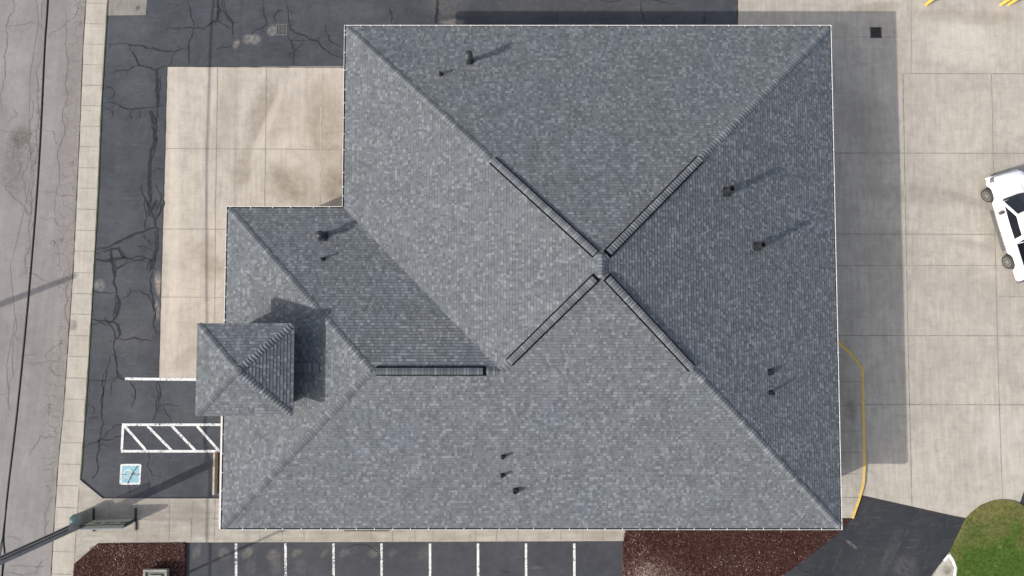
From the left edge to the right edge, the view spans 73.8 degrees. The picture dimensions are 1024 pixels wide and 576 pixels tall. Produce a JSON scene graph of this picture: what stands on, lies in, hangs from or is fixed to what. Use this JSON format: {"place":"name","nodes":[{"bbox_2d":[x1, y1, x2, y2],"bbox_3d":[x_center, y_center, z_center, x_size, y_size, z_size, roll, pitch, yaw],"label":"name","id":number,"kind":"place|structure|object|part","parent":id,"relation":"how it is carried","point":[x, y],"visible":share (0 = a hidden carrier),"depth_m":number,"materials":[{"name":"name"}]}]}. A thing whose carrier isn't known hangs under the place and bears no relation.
{"place":"outdoors","nodes":[
{"label":"outdoors","id":0,"kind":"place"},
{"bbox_2d":[0,0,85,575],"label":"road","id":1,"kind":"structure","parent":0,"point":[32,486],"depth_m":37.23,"materials":[{"name":"grey asphalt"}]},
{"bbox_2d":[0,0,76,575],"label":"road cracks","id":2,"kind":"object","parent":1,"relation":"on","point":[29,222],"visible":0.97,"depth_m":37.38,"materials":[{"name":"grey asphalt"}]},
{"bbox_2d":[51,0,106,575],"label":"sidewalk","id":3,"kind":"structure","parent":0,"point":[67,496],"depth_m":37.02,"materials":[{"name":"concrete"}]},
{"bbox_2d":[159,67,343,377],"bbox_3d":[-11.220,-3.654,37.353,15.693,0.300,17.101,0,87,0],"label":"concrete apron","id":4,"kind":"object","parent":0,"point":[240,104],"visible":0.55,"depth_m":37.35,"materials":[{"name":"beige concrete"}]},
{"bbox_2d":[74,480,625,563],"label":"walkway","id":5,"kind":"structure","parent":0,"point":[159,531],"depth_m":36.38,"materials":[{"name":"concrete"}]},
{"bbox_2d":[0,520,86,564],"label":"utility pole","id":6,"kind":"object","parent":5,"relation":"on","point":[32,545],"visible":0.82,"depth_m":32.78,"materials":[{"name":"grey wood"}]},
{"bbox_2d":[0,510,6,555],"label":"cable","id":7,"kind":"object","parent":6,"relation":"attached to","point":[3,530],"visible":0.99,"depth_m":31.57,"materials":[{"name":"black rubber"}]},
{"bbox_2d":[2,0,48,572],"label":"cable","id":8,"kind":"object","parent":6,"relation":"attached to","point":[29,283],"visible":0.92,"depth_m":32.59,"materials":[{"name":"black rubber"}]},
{"bbox_2d":[70,511,87,524],"bbox_3d":[-22.813,12.116,35.901,0.580,1.040,0.580,0,87,0],"label":"litter bin","id":9,"kind":"object","parent":5,"relation":"on","point":[78,519],"visible":0.85,"depth_m":35.61,"materials":[{"name":"green plastic"}]},
{"bbox_2d":[69,507,93,531],"bbox_3d":[-22.344,12.015,35.425,0.060,2.000,0.692,0,87,0],"label":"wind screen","id":10,"kind":"object","parent":5,"relation":"on","point":[74,516],"visible":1,"depth_m":34.83,"materials":[{"name":"grey glass"}]},
{"bbox_2d":[79,508,136,531],"bbox_3d":[-21.185,12.325,35.831,2.342,1.160,1.170,-2,87,0],"label":"sign board","id":11,"kind":"object","parent":5,"relation":"on","point":[93,524],"visible":1,"depth_m":35.64,"materials":[{"name":"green metal"}]},
{"bbox_2d":[186,541,622,575],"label":"parking stalls","id":12,"kind":"object","parent":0,"point":[555,558],"visible":0.6,"depth_m":36.41,"materials":[{"name":"asphalt"}]},
{"bbox_2d":[235,543,236,575],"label":"stall line","id":13,"kind":"object","parent":12,"relation":"on","point":[236,559],"visible":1,"depth_m":36.41,"materials":[{"name":"white paint"}]},
{"bbox_2d":[284,543,286,575],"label":"stall line","id":14,"kind":"object","parent":12,"relation":"on","point":[285,559],"visible":1,"depth_m":36.41,"materials":[{"name":"white paint"}]},
{"bbox_2d":[332,543,334,575],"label":"stall line","id":15,"kind":"object","parent":12,"relation":"on","point":[333,559],"visible":1,"depth_m":36.41,"materials":[{"name":"white paint"}]},
{"bbox_2d":[380,543,382,575],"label":"stall line","id":16,"kind":"object","parent":12,"relation":"on","point":[381,559],"visible":1,"depth_m":36.41,"materials":[{"name":"white paint"}]},
{"bbox_2d":[429,543,430,575],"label":"stall line","id":17,"kind":"object","parent":12,"relation":"on","point":[430,559],"visible":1,"depth_m":36.41,"materials":[{"name":"white paint"}]},
{"bbox_2d":[477,543,478,575],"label":"stall line","id":18,"kind":"object","parent":12,"relation":"on","point":[478,559],"visible":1,"depth_m":36.41,"materials":[{"name":"white paint"}]},
{"bbox_2d":[525,543,526,575],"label":"stall line","id":19,"kind":"object","parent":12,"relation":"on","point":[526,559],"visible":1,"depth_m":36.41,"materials":[{"name":"white paint"}]},
{"bbox_2d":[573,544,575,575],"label":"stall line","id":20,"kind":"object","parent":12,"relation":"on","point":[574,563],"visible":1,"depth_m":36.40,"materials":[{"name":"white paint"}]},
{"bbox_2d":[80,0,736,497],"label":"parking lot","id":21,"kind":"structure","parent":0,"point":[126,142],"depth_m":37.44,"materials":[{"name":"black asphalt"}]},
{"bbox_2d":[80,0,107,478],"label":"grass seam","id":22,"kind":"object","parent":21,"relation":"on","point":[95,233],"depth_m":37.20,"materials":[{"name":"grey concrete"}]},
{"bbox_2d":[107,0,146,15],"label":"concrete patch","id":23,"kind":"object","parent":21,"relation":"on","point":[126,7],"visible":1,"depth_m":37.75,"materials":[{"name":"beige concrete"}]},
{"bbox_2d":[119,464,140,484],"bbox_3d":[-20.447,9.982,36.570,1.149,0.001,1.100,0,87,0],"label":"accessible stall marking","id":24,"kind":"object","parent":21,"relation":"on","point":[121,465],"visible":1,"depth_m":36.57,"materials":[{"name":"white paint"}]},
{"bbox_2d":[121,466,138,482],"bbox_3d":[-20.447,9.982,36.566,0.946,0.001,0.900,0,87,0],"label":"accessible stall marking","id":25,"kind":"object","parent":24,"relation":"on","point":[134,478],"visible":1,"depth_m":36.56,"materials":[{"name":"blue paint"}]},
{"bbox_2d":[125,377,195,380],"bbox_3d":[-18.036,4.927,36.799,5.663,0.001,0.141,1,87,0],"label":"stall line","id":26,"kind":"object","parent":21,"relation":"on","point":[173,379],"visible":0.66,"depth_m":36.80,"materials":[{"name":"white paint"}]},
{"bbox_2d":[121,423,220,452],"bbox_3d":[-18.205,8.056,36.655,5.610,0.001,1.546,0,87,0],"label":"access aisle marking","id":27,"kind":"object","parent":21,"relation":"on","point":[167,424],"visible":0.95,"depth_m":36.66,"materials":[{"name":"white paint"}]},
{"bbox_2d":[124,426,218,449],"bbox_3d":[-18.290,8.063,36.657,5.178,0.001,1.388,0,87,0],"label":"access aisle marking","id":28,"kind":"object","parent":21,"relation":"on","point":[165,443],"visible":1,"depth_m":36.66,"materials":[{"name":"white paint"}]},
{"bbox_2d":[212,452,217,494],"bbox_3d":[-15.856,9.894,36.444,0.175,0.320,2.208,0,87,0],"label":"wheel stop","id":29,"kind":"object","parent":21,"relation":"on","point":[215,473],"visible":1,"depth_m":36.37,"materials":[{"name":"concrete"}]},
{"bbox_2d":[276,24,286,34],"bbox_3d":[-12.710,-14.255,37.684,0.620,0.022,0.620,-1,87,0],"label":"drain grate","id":30,"kind":"object","parent":21,"relation":"on","point":[281,29],"visible":1,"depth_m":37.68,"materials":[{"name":"metal"}]},
{"bbox_2d":[83,0,827,575],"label":"asphalt cracks","id":31,"kind":"object","parent":21,"relation":"on","point":[151,208],"visible":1,"depth_m":37.21,"materials":[{"name":"black asphalt"}]},
{"bbox_2d":[195,25,841,530],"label":"building","id":32,"kind":"structure","parent":21,"relation":"on","point":[555,277],"depth_m":31.57,"materials":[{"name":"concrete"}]},
{"bbox_2d":[838,344,862,517],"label":"kerb walk","id":33,"kind":"structure","parent":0,"point":[851,429],"depth_m":36.55,"materials":[{"name":"concrete"}]},
{"bbox_2d":[781,495,964,575],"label":"driveway","id":34,"kind":"structure","parent":0,"point":[877,539],"depth_m":36.40,"materials":[{"name":"black asphalt"}]},
{"bbox_2d":[931,553,956,575],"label":"sidewalk","id":35,"kind":"structure","parent":34,"relation":"on","point":[945,568],"depth_m":36.30,"materials":[{"name":"concrete"}]},
{"bbox_2d":[943,555,956,575],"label":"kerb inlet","id":36,"kind":"object","parent":35,"relation":"on","point":[952,561],"visible":1,"depth_m":36.31,"materials":[{"name":"white paint"}]},
{"bbox_2d":[738,0,1023,517],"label":"concrete lot","id":37,"kind":"structure","parent":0,"point":[954,461],"depth_m":37.16,"materials":[{"name":"beige concrete"}]},
{"bbox_2d":[51,0,965,573],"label":"pavement joints","id":38,"kind":"object","parent":37,"relation":"on","point":[161,246],"visible":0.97,"depth_m":37.19,"materials":[{"name":"grey concrete"}]},
{"bbox_2d":[53,0,1023,574],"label":"pavement joints","id":39,"kind":"object","parent":37,"relation":"on","point":[909,404],"visible":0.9,"depth_m":37.09,"materials":[{"name":"grey concrete"}]},
{"bbox_2d":[319,68,910,494],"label":"pavement joints","id":40,"kind":"object","parent":37,"relation":"on","point":[905,238],"visible":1,"depth_m":37.29,"materials":[{"name":"grey concrete"}]},
{"bbox_2d":[838,341,865,518],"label":"kerb","id":41,"kind":"structure","parent":37,"relation":"on","point":[863,422],"depth_m":36.56,"materials":[{"name":"yellow paint"}]},
{"bbox_2d":[870,27,881,37],"bbox_3d":[20.090,-14.101,37.677,0.620,0.022,0.620,-1,87,0],"label":"drain grate","id":42,"kind":"object","parent":37,"relation":"on","point":[875,32],"visible":1,"depth_m":37.67,"materials":[{"name":"metal"}]},
{"bbox_2d":[923,0,933,6],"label":"bollard","id":43,"kind":"object","parent":37,"relation":"on","point":[926,4],"visible":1,"depth_m":37.58,"materials":[{"name":"yellow metal"}]},
{"bbox_2d":[981,169,1023,283],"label":"pickup truck","id":44,"kind":"object","parent":37,"relation":"on","point":[1003,193],"visible":1,"depth_m":36.15,"materials":[{"name":"white paint"}]},
{"bbox_3d":[26.171,-3.756,35.740,0.173,0.382,1.189,-16,87,-1],"label":"side window","id":45,"kind":"part","parent":44,"relation":"part of","materials":[{"name":"black glass"}]},
{"bbox_3d":[26.369,-3.008,35.706,0.153,0.382,0.874,-16,87,-1],"label":"side window","id":46,"kind":"part","parent":44,"relation":"part of","materials":[{"name":"black glass"}]},
{"bbox_2d":[998,0,1009,6],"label":"bollard","id":47,"kind":"object","parent":37,"relation":"on","point":[1000,4],"visible":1,"depth_m":37.58,"materials":[{"name":"yellow metal"}]},
{"bbox_2d":[1006,0,1017,6],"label":"bollard","id":48,"kind":"object","parent":37,"relation":"on","point":[1009,4],"visible":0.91,"depth_m":37.57,"materials":[{"name":"yellow metal"}]},
{"bbox_2d":[949,500,1023,575],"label":"lawn","id":49,"kind":"structure","parent":0,"point":[995,542],"depth_m":36.35,"materials":[{"name":"green plant"}]},
{"bbox_2d":[1020,493,1023,505],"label":"driveway","id":50,"kind":"structure","parent":0,"point":[1022,501],"depth_m":36.50,"materials":[{"name":"concrete"}]},
{"label":"ground","id":51,"kind":"structure","parent":0,"visible":0},
{"bbox_2d":[71,541,187,575],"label":"mulch","id":52,"kind":"object","parent":51,"relation":"on","point":[130,556],"visible":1,"depth_m":36.29,"materials":[{"name":"red plant"}]},
{"bbox_2d":[143,568,169,575],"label":"stone pedestal","id":53,"kind":"object","parent":52,"relation":"on","point":[157,572],"visible":1,"depth_m":35.81,"materials":[{"name":"beige stone"}]},
{"bbox_2d":[620,518,850,575],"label":"mulch","id":54,"kind":"object","parent":51,"relation":"on","point":[712,546],"visible":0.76,"depth_m":36.35,"materials":[{"name":"red plant"}]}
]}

